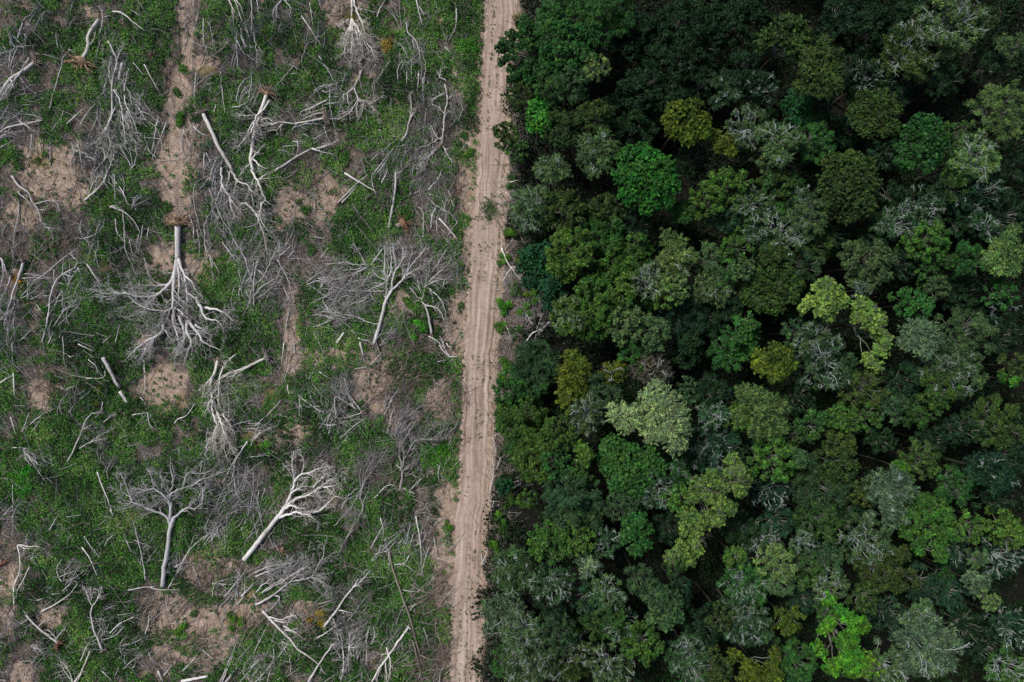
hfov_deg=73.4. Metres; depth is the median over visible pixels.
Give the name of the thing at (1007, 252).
feathery tree
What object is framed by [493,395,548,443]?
broadleaf tree
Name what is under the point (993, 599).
broadleaf tree
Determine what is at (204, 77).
brush heap
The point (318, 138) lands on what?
brush heap
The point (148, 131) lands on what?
brush heap
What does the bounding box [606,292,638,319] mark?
feathery tree
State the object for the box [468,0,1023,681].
undergrowth
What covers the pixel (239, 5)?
fallen tree
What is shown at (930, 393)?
feathery tree
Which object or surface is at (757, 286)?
round crowned tree
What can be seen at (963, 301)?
broadleaf tree
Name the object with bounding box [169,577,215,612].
brush heap
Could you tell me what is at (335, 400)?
brush heap
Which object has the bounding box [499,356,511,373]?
shrub
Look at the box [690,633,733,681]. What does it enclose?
broadleaf tree
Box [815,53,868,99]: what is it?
feathery tree
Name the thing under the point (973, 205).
pale limbed tree
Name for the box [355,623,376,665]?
dead branch
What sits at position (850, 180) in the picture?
round crowned tree
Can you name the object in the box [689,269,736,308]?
pale limbed tree
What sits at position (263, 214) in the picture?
brush heap
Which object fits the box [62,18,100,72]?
fallen tree
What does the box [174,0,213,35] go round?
brush heap
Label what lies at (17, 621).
brush heap
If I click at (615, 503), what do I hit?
feathery tree
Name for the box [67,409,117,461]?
fallen tree
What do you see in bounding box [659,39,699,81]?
feathery tree
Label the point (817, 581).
pale limbed tree
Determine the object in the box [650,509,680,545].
feathery tree
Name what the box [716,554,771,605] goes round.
pale limbed tree
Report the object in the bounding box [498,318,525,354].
brush heap
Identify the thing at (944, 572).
feathery tree
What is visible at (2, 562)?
uprooted stump
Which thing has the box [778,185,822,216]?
pale limbed tree
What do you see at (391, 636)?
brush heap
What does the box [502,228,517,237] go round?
shrub
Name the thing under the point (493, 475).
dead branch
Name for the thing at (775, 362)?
round crowned tree
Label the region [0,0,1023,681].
ground
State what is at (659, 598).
broadleaf tree
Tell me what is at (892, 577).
broadleaf tree
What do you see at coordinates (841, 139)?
broadleaf tree
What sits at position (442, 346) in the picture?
fallen tree
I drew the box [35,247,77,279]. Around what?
dead branch
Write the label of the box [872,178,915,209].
feathery tree
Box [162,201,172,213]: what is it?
shrub
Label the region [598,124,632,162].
broadleaf tree
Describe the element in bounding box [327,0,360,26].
brush heap
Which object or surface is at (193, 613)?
shrub
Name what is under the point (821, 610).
feathery tree
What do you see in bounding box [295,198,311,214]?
shrub
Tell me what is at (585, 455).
round crowned tree
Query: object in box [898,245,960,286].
broadleaf tree
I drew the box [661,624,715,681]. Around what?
pale limbed tree
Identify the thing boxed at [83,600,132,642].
brush heap
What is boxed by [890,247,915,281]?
feathery tree
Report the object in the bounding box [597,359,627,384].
pale limbed tree
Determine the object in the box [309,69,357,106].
brush heap
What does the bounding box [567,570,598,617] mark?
feathery tree
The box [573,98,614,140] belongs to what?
broadleaf tree
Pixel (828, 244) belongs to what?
feathery tree
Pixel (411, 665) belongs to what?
brush heap
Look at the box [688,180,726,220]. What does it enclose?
broadleaf tree
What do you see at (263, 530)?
brush heap
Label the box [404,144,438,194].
brush heap
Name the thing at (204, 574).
brush heap
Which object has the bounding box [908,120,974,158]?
feathery tree
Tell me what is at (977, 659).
feathery tree
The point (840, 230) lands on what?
broadleaf tree
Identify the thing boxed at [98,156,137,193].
brush heap
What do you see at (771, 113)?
feathery tree
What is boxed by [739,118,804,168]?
pale limbed tree
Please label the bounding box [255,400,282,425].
dead branch
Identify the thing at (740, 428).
broadleaf tree
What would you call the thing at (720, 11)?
broadleaf tree
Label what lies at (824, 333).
pale limbed tree
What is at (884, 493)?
pale limbed tree
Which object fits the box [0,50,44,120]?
fallen tree
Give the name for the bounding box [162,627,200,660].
brush heap
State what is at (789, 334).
feathery tree
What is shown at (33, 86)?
brush heap
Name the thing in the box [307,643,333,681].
fallen tree
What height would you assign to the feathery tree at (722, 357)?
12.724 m
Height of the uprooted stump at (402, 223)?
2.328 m
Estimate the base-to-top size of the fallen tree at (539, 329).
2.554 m
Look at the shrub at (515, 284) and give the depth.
95.37 m
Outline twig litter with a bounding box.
[0,0,563,681]
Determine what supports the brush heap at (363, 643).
on the ground at (526, 518)
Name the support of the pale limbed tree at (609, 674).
on the ground at (526, 518)
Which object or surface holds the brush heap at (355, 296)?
on the ground at (526, 518)
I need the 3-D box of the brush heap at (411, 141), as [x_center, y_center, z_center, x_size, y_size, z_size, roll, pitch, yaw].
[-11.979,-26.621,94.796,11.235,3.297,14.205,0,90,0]
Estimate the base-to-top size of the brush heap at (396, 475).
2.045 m
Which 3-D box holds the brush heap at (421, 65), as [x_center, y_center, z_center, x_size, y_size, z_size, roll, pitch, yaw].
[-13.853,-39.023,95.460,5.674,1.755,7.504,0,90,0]
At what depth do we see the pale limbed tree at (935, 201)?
85.02 m
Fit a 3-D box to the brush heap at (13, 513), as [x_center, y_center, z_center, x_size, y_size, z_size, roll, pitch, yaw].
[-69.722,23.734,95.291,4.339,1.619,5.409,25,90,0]
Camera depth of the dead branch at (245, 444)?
95.35 m
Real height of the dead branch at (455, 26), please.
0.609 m
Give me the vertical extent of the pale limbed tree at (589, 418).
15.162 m
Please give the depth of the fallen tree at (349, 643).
95.12 m
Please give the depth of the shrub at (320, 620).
95.52 m
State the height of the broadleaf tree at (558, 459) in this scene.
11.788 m
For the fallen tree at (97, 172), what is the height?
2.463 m
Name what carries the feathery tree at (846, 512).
on the ground at (526, 518)
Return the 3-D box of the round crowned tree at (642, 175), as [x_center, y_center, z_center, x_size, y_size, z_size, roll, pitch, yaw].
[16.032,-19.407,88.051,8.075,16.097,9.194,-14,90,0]
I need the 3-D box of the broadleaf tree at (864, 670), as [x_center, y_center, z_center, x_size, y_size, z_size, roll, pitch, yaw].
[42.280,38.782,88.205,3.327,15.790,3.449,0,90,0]
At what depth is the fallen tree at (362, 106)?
95.15 m
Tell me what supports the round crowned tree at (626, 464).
on the ground at (526, 518)
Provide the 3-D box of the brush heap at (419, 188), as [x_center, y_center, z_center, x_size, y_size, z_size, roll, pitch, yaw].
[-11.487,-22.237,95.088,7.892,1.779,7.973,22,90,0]
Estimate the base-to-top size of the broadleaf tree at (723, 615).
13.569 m
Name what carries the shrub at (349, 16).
on the ground at (526, 518)
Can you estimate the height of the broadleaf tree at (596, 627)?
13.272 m
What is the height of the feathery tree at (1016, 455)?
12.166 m
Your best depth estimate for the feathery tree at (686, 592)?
85.71 m
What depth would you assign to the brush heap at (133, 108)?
95.34 m
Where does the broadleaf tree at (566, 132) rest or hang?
on the ground at (526, 518)
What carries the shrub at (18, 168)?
on the ground at (526, 518)
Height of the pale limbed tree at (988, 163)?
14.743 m
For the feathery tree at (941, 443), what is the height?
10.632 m
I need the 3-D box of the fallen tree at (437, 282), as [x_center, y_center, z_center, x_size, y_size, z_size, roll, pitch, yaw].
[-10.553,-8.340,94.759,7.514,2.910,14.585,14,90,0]
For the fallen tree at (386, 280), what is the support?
on the ground at (526, 518)
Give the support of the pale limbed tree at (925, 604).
on the ground at (526, 518)
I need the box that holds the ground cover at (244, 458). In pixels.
[0,0,509,681]
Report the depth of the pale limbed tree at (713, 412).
83.45 m
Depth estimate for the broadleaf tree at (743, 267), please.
83.34 m
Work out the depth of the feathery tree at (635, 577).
84.32 m
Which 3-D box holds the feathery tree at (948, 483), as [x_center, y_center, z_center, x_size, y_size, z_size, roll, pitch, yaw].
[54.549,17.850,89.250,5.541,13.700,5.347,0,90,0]
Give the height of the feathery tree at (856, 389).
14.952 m
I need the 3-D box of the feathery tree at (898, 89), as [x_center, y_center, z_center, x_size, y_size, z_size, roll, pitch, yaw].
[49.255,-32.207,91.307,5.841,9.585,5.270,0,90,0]
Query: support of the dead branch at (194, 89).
on the ground at (526, 518)
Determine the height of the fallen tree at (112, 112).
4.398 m
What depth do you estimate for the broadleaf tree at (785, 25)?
82.62 m
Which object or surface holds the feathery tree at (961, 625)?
on the ground at (526, 518)
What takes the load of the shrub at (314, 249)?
on the ground at (526, 518)
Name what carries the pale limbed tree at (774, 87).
on the ground at (526, 518)
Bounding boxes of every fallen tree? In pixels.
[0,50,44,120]
[0,105,44,135]
[0,255,28,361]
[9,541,45,604]
[11,175,77,243]
[18,611,66,650]
[41,253,84,341]
[52,642,94,681]
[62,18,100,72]
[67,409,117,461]
[68,125,123,200]
[68,209,243,372]
[79,584,107,652]
[80,33,149,154]
[107,201,151,287]
[108,446,215,586]
[193,102,282,263]
[196,353,264,474]
[201,36,255,75]
[213,346,275,402]
[222,84,283,217]
[225,0,243,28]
[227,234,308,321]
[242,434,358,560]
[243,0,269,78]
[249,99,329,135]
[254,539,339,611]
[261,607,322,671]
[271,0,299,33]
[274,134,344,170]
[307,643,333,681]
[314,242,384,325]
[314,569,374,639]
[319,369,367,434]
[324,604,377,681]
[332,0,380,73]
[333,438,395,558]
[334,71,386,124]
[368,226,442,349]
[369,626,410,681]
[382,393,446,494]
[388,91,418,149]
[388,551,453,681]
[400,0,430,69]
[407,233,466,333]
[409,67,459,191]
[428,335,457,356]
[499,248,524,297]
[505,290,552,342]
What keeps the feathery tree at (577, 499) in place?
on the ground at (526, 518)
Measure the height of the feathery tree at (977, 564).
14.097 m
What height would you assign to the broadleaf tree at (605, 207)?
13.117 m
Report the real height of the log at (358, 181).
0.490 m
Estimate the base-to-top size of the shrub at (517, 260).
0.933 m
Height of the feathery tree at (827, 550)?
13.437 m
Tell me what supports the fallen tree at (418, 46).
on the ground at (526, 518)
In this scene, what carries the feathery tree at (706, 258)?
on the ground at (526, 518)
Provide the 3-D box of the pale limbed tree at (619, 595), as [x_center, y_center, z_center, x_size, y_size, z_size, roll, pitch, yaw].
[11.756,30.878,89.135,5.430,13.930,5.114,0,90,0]
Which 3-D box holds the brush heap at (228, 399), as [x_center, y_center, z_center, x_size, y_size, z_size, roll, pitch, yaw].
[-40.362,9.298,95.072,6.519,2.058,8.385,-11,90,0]
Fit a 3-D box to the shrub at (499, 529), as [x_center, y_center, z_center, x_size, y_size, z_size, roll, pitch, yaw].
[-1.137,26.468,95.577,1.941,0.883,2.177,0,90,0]
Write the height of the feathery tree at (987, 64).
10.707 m
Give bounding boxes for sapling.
[471,192,506,228]
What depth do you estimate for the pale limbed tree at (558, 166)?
83.27 m
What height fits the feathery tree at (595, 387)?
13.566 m
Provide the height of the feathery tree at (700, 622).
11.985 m
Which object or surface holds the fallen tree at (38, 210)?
on the ground at (526, 518)
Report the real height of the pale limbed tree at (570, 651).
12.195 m
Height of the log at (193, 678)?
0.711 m
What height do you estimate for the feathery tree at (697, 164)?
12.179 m
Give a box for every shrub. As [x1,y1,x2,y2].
[0,134,11,143]
[1,151,14,162]
[6,465,35,497]
[11,275,22,283]
[12,161,23,170]
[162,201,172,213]
[172,87,181,96]
[173,622,187,638]
[175,110,184,127]
[177,63,189,73]
[189,610,197,617]
[196,407,209,417]
[226,611,245,631]
[259,440,273,455]
[276,391,287,400]
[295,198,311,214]
[306,243,316,252]
[306,609,325,628]
[321,319,333,332]
[345,13,356,20]
[381,38,391,53]
[402,296,414,309]
[405,319,427,341]
[416,441,448,470]
[443,520,453,530]
[455,36,477,52]
[455,301,463,313]
[459,130,468,139]
[464,147,472,155]
[488,540,499,551]
[493,321,507,333]
[493,511,506,524]
[495,298,512,315]
[496,252,511,265]
[497,372,506,384]
[497,524,509,537]
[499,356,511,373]
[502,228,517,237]
[502,493,516,509]
[505,174,517,189]
[507,325,522,340]
[509,281,521,296]
[512,12,523,19]
[515,249,523,263]
[516,300,531,315]
[522,288,541,304]
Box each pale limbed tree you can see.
[479,590,535,641]
[490,543,538,597]
[499,625,559,681]
[501,599,548,663]
[508,184,557,233]
[527,553,576,607]
[531,152,572,190]
[544,625,593,681]
[546,294,592,337]
[567,391,606,436]
[572,539,604,579]
[575,128,621,179]
[585,568,627,612]
[585,640,635,681]
[590,525,620,558]
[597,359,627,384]
[601,606,638,644]
[627,261,665,300]
[627,351,674,385]
[637,471,680,510]
[654,228,697,283]
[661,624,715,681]
[663,457,693,484]
[681,418,741,473]
[686,400,730,432]
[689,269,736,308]
[707,71,744,111]
[715,103,767,155]
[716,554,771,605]
[716,588,774,647]
[726,221,774,255]
[727,185,775,224]
[738,71,781,111]
[738,516,784,562]
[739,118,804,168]
[746,467,792,513]
[750,208,809,263]
[764,515,815,553]
[776,320,831,357]
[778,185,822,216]
[791,329,858,391]
[793,558,850,608]
[829,280,871,298]
[830,508,895,565]
[832,56,895,104]
[837,624,908,681]
[844,462,920,522]
[849,202,916,242]
[866,198,922,225]
[868,20,943,86]
[880,181,948,224]
[881,207,941,235]
[883,614,972,679]
[884,593,937,634]
[896,342,990,402]
[905,0,989,59]
[910,524,971,566]
[914,128,1002,185]
[930,448,1019,497]
[934,162,1008,219]
[943,210,998,243]
[951,93,993,123]
[951,633,1023,681]
[963,598,1023,651]
[964,536,1023,578]
[971,292,1021,325]
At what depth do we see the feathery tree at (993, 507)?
86.55 m
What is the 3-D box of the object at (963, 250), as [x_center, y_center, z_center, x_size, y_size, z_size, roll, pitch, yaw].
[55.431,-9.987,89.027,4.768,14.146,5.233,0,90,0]
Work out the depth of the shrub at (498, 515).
95.39 m
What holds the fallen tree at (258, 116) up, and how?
on the ground at (526, 518)
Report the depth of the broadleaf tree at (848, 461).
84.70 m
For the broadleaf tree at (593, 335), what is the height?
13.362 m
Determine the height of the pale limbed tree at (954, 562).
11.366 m
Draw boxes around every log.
[101,357,120,387]
[118,63,123,79]
[118,391,128,402]
[181,675,207,681]
[344,173,376,191]
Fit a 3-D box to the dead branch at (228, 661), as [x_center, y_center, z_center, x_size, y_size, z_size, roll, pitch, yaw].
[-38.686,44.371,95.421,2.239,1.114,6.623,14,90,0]
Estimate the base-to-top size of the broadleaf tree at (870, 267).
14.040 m
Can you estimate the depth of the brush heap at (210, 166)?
95.33 m
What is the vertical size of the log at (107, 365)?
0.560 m
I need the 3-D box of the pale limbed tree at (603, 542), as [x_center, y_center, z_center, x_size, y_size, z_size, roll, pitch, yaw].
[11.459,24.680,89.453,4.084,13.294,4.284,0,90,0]
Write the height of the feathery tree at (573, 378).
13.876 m
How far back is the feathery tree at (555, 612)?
85.70 m
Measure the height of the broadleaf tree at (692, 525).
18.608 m
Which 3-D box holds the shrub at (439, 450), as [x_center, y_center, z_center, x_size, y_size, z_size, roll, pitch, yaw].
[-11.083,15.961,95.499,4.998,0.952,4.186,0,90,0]
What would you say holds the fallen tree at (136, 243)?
on the ground at (526, 518)
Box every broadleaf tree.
[491,120,519,151]
[491,369,523,405]
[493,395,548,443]
[494,13,560,87]
[504,136,528,163]
[505,81,535,110]
[512,431,558,484]
[515,488,536,509]
[516,239,568,312]
[526,519,571,565]
[536,18,597,92]
[539,414,578,451]
[541,185,588,232]
[541,448,575,480]
[543,108,580,152]
[544,225,595,283]
[554,388,586,417]
[555,517,596,558]
[568,272,621,328]
[568,464,593,488]
[569,253,605,289]
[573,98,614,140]
[574,314,613,342]
[576,578,627,641]
[585,190,625,236]
[595,231,654,287]
[596,80,659,147]
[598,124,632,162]
[598,257,639,306]
[604,302,645,349]
[611,5,659,66]
[614,60,666,113]
[616,509,654,558]
[619,606,665,667]
[629,493,656,514]
[633,312,670,352]
[637,20,681,69]
[638,45,681,90]
[642,574,685,633]
[650,280,681,309]
[655,0,710,48]
[657,479,689,512]
[660,274,689,304]
[662,450,753,567]
[669,331,704,369]
[673,375,703,404]
[683,18,722,65]
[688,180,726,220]
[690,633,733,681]
[695,581,737,632]
[697,0,716,16]
[701,0,751,48]
[707,166,754,204]
[708,400,752,431]
[711,233,754,263]
[717,311,761,361]
[718,207,760,238]
[719,447,755,480]
[726,642,785,681]
[727,256,754,281]
[737,0,773,42]
[741,433,797,483]
[747,164,793,201]
[751,12,813,80]
[754,169,805,225]
[763,294,798,325]
[771,381,816,417]
[781,419,807,447]
[784,407,834,443]
[789,275,850,323]
[794,588,872,679]
[800,402,850,430]
[807,444,860,488]
[808,428,857,458]
[812,219,851,249]
[813,618,886,678]
[816,405,862,433]
[818,294,894,374]
[823,398,881,433]
[824,237,900,290]
[824,569,878,615]
[828,0,893,58]
[831,113,863,148]
[840,475,880,508]
[852,536,922,594]
[853,424,898,454]
[862,360,924,403]
[871,436,941,482]
[874,219,952,263]
[875,0,940,55]
[876,286,934,322]
[877,111,952,174]
[896,491,959,563]
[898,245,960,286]
[902,497,934,515]
[915,506,988,545]
[918,274,981,313]
[918,560,1001,612]
[922,556,992,599]
[923,206,981,245]
[933,541,978,571]
[944,393,1023,450]
[948,505,1023,550]
[954,388,987,413]
[962,371,1021,386]
[973,275,1020,311]
[974,352,1023,381]
[992,0,1022,24]
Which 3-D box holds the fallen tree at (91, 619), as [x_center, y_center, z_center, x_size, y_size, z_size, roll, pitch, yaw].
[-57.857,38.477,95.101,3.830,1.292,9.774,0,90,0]
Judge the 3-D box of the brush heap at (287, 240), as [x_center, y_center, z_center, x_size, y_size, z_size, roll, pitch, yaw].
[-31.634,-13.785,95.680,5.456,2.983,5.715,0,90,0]
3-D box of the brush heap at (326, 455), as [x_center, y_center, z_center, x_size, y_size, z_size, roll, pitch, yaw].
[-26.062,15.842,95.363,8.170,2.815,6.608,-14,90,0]
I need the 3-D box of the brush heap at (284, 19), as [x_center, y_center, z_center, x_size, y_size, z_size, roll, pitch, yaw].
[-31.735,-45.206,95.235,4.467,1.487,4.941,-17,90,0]
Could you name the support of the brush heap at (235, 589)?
on the ground at (526, 518)
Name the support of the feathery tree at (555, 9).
on the ground at (526, 518)
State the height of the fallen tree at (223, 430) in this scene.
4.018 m
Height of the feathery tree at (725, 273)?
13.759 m
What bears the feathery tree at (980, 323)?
on the ground at (526, 518)
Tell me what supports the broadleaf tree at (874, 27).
on the ground at (526, 518)
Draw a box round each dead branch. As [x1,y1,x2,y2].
[5,200,19,269]
[10,373,18,399]
[24,404,52,428]
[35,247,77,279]
[41,583,80,611]
[49,40,67,108]
[53,302,80,326]
[82,547,96,574]
[97,472,118,513]
[112,11,148,30]
[117,521,145,579]
[128,586,156,593]
[144,64,158,91]
[147,122,166,158]
[150,586,178,590]
[168,522,222,587]
[174,399,194,425]
[174,530,201,579]
[188,73,196,108]
[191,227,219,275]
[197,229,199,261]
[199,18,209,52]
[208,188,232,233]
[216,72,227,112]
[220,441,247,482]
[220,639,241,681]
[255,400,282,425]
[301,15,321,53]
[313,84,347,137]
[318,55,338,93]
[337,174,366,202]
[354,351,383,369]
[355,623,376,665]
[374,149,395,171]
[387,163,405,227]
[413,516,428,572]
[418,207,423,238]
[439,218,457,241]
[443,8,460,41]
[489,454,497,493]
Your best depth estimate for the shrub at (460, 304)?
95.72 m
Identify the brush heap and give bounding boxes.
[0,43,30,77]
[0,104,40,132]
[0,121,24,148]
[0,213,38,273]
[0,280,17,321]
[0,300,38,356]
[0,497,28,531]
[0,604,38,640]
[1,21,40,61]
[8,72,51,107]
[17,527,54,564]
[19,441,57,467]
[21,3,62,30]
[21,264,58,300]
[27,358,66,407]
[28,198,97,272]
[30,632,60,666]
[35,312,69,350]
[45,284,85,325]
[51,539,105,585]
[53,555,85,591]
[54,377,84,417]
[57,0,88,26]
[57,249,98,295]
[66,138,103,194]
[68,130,124,187]
[75,209,110,266]
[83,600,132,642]
[88,88,125,136]
[89,439,132,478]
[90,56,139,104]
[96,19,124,60]
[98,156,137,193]
[100,36,136,93]
[100,125,143,170]
[107,83,158,133]
[115,626,153,672]
[124,106,170,156]
[128,187,151,210]
[132,526,164,565]
[132,577,163,627]
[146,62,180,96]
[158,547,193,578]
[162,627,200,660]
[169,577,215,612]
[171,124,196,166]
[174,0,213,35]
[178,631,224,667]
[183,539,235,605]
[189,140,271,226]
[191,55,236,89]
[191,129,234,187]
[191,197,233,265]
[191,435,235,482]
[193,450,272,538]
[197,188,239,242]
[198,509,234,555]
[200,379,238,439]
[205,14,230,42]
[207,439,248,492]
[208,495,242,534]
[211,152,249,193]
[212,567,260,620]
[214,218,266,272]
[217,480,272,528]
[220,114,282,154]
[224,255,281,315]
[225,15,260,67]
[230,72,267,121]
[230,602,273,647]
[231,407,282,445]
[239,647,281,681]
[241,189,278,229]
[243,505,289,550]
[266,537,304,570]
[267,146,306,182]
[269,2,295,33]
[269,629,305,671]
[271,221,300,259]
[273,157,324,199]
[283,115,329,149]
[286,88,328,118]
[287,384,321,417]
[290,602,334,640]
[298,432,349,478]
[300,14,330,61]
[306,262,349,297]
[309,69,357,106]
[310,299,357,332]
[311,247,389,324]
[313,559,348,610]
[315,381,349,416]
[318,403,362,440]
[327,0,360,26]
[336,482,373,523]
[343,626,383,662]
[349,265,399,293]
[354,332,446,417]
[357,53,395,102]
[362,180,413,227]
[365,306,415,357]
[370,513,407,569]
[372,148,412,193]
[378,452,412,495]
[380,623,422,667]
[383,123,428,168]
[383,377,422,426]
[384,99,461,199]
[393,39,430,85]
[394,313,435,359]
[398,520,429,558]
[400,437,433,477]
[401,582,447,623]
[402,645,451,681]
[403,79,440,134]
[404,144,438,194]
[406,148,454,209]
[410,261,443,304]
[420,187,456,233]
[420,564,452,601]
[423,613,459,671]
[428,379,464,422]
[429,408,462,445]
[430,99,458,153]
[442,163,468,208]
[445,82,470,128]
[446,253,476,294]
[446,375,469,426]
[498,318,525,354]
[508,157,534,178]
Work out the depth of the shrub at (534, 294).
95.49 m
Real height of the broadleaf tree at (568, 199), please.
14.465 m
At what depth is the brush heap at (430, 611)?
95.41 m
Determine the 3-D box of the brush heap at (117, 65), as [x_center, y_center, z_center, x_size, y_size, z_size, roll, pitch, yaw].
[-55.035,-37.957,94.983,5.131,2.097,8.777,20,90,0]
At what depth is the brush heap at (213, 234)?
95.48 m
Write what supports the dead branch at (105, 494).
on the twig litter
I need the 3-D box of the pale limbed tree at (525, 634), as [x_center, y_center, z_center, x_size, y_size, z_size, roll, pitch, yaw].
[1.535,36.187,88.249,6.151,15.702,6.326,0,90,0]
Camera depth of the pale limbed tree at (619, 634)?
84.72 m
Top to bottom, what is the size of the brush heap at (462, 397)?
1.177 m
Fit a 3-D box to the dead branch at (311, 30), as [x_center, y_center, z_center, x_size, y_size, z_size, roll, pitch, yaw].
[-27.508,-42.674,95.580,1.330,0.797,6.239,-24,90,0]
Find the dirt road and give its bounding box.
[449,0,513,681]
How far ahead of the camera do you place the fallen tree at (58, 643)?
95.19 m
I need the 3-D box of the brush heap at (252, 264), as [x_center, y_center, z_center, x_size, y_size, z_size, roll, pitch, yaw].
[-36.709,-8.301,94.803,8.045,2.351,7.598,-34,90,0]
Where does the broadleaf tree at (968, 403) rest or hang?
on the ground at (526, 518)
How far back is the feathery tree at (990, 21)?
84.72 m
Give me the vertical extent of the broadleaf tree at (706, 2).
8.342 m
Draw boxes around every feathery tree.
[489,643,528,680]
[501,435,534,468]
[509,338,560,393]
[510,365,548,404]
[532,0,614,64]
[532,576,566,622]
[533,69,569,110]
[538,595,577,655]
[540,466,603,525]
[540,487,603,543]
[549,59,592,109]
[555,347,591,407]
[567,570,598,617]
[574,0,635,55]
[578,204,625,256]
[581,371,622,412]
[582,52,610,101]
[601,485,640,522]
[603,377,693,457]
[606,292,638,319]
[615,331,658,372]
[617,206,655,242]
[622,551,658,597]
[633,296,653,312]
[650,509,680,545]
[651,72,689,113]
[655,297,707,348]
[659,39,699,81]
[660,564,692,609]
[661,558,685,576]
[674,143,709,181]
[683,598,725,646]
[684,298,727,339]
[686,55,725,99]
[686,240,726,276]
[694,370,733,413]
[702,206,741,234]
[704,335,745,373]
[706,257,740,290]
[706,529,747,569]
[710,285,745,322]
[714,508,760,545]
[720,50,768,100]
[727,382,792,443]
[736,437,772,463]
[742,91,780,128]
[746,549,796,596]
[747,147,785,176]
[749,500,795,538]
[750,541,798,583]
[761,628,819,681]
[765,597,807,636]
[766,317,818,352]
[771,33,846,108]
[771,198,828,242]
[772,546,823,592]
[783,583,823,614]
[784,230,836,264]
[785,499,844,544]
[787,120,836,167]
[787,247,825,290]
[788,449,852,518]
[790,535,843,577]
[793,92,833,129]
[794,583,837,623]
[806,0,861,46]
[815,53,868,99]
[819,368,889,409]
[834,495,865,532]
[840,217,890,254]
[847,492,911,531]
[848,388,910,425]
[853,588,908,640]
[864,315,944,361]
[866,134,898,171]
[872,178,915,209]
[875,69,913,106]
[877,393,942,430]
[884,274,952,300]
[884,368,963,411]
[887,560,943,605]
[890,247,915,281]
[891,425,949,454]
[905,62,967,106]
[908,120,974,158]
[913,160,976,204]
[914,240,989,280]
[914,463,974,508]
[916,556,960,582]
[916,574,969,612]
[921,533,990,570]
[923,598,993,649]
[927,306,999,363]
[928,409,987,448]
[938,2,1000,46]
[942,618,1010,665]
[945,42,1011,88]
[953,32,1023,82]
[954,79,1023,141]
[955,220,1023,277]
[963,437,1023,473]
[965,186,1023,237]
[965,316,1023,354]
[968,483,1017,514]
[989,146,1023,184]
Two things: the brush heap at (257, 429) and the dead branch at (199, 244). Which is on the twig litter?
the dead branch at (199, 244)
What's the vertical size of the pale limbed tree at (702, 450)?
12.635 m
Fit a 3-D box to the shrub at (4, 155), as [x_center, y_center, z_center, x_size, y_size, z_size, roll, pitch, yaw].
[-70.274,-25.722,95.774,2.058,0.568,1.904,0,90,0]
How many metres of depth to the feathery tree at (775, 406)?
82.38 m
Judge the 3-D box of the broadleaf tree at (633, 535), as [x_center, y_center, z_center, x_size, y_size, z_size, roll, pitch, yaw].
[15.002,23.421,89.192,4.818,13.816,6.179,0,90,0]
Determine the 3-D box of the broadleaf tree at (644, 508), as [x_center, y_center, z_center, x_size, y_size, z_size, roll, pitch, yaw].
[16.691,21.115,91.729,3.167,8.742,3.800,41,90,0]
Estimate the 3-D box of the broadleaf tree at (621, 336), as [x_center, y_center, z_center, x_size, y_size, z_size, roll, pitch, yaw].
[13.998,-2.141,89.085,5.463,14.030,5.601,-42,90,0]
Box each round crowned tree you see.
[494,477,514,496]
[525,96,553,142]
[572,439,596,469]
[596,432,668,502]
[610,141,680,216]
[660,97,712,152]
[662,199,696,227]
[695,128,737,168]
[738,256,805,315]
[740,240,784,268]
[748,340,797,383]
[771,444,809,469]
[776,88,817,125]
[808,148,883,226]
[834,87,902,140]
[857,453,910,474]
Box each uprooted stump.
[0,558,8,567]
[274,222,286,231]
[274,545,284,556]
[396,208,416,237]
[414,568,426,579]
[426,466,436,475]
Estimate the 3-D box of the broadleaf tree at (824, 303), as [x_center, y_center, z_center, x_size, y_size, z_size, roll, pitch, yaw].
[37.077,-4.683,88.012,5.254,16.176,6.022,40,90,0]
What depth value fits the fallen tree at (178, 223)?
94.55 m
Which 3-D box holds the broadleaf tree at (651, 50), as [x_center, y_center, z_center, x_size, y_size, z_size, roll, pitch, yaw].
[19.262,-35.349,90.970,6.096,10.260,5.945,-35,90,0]
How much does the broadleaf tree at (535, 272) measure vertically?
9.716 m
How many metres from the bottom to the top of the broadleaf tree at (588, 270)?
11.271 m
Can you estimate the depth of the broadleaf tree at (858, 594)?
84.59 m
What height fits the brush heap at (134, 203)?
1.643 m
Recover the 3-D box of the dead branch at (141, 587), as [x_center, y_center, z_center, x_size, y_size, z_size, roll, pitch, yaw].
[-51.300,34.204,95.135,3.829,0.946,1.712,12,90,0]
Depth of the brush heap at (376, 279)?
95.41 m
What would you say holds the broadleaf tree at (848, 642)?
on the ground at (526, 518)
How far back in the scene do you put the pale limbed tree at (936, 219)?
85.05 m
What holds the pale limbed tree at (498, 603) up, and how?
on the ground at (526, 518)
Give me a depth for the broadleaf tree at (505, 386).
91.03 m
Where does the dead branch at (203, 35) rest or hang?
on the ground at (526, 518)
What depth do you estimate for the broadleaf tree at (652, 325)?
83.29 m
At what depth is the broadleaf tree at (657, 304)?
83.61 m
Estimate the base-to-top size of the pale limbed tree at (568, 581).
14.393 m
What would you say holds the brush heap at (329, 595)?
on the ground at (526, 518)
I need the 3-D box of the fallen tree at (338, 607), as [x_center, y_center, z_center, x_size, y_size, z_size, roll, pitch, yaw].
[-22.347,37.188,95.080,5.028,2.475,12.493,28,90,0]
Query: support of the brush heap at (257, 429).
on the ground at (526, 518)
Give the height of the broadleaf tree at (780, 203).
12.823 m
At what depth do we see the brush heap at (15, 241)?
95.53 m
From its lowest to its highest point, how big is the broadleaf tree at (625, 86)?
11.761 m
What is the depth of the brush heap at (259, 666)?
95.31 m
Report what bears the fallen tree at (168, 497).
on the ground at (526, 518)
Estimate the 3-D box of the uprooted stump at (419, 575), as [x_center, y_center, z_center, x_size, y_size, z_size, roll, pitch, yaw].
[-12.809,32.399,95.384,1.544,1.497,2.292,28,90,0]
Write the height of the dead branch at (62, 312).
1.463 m

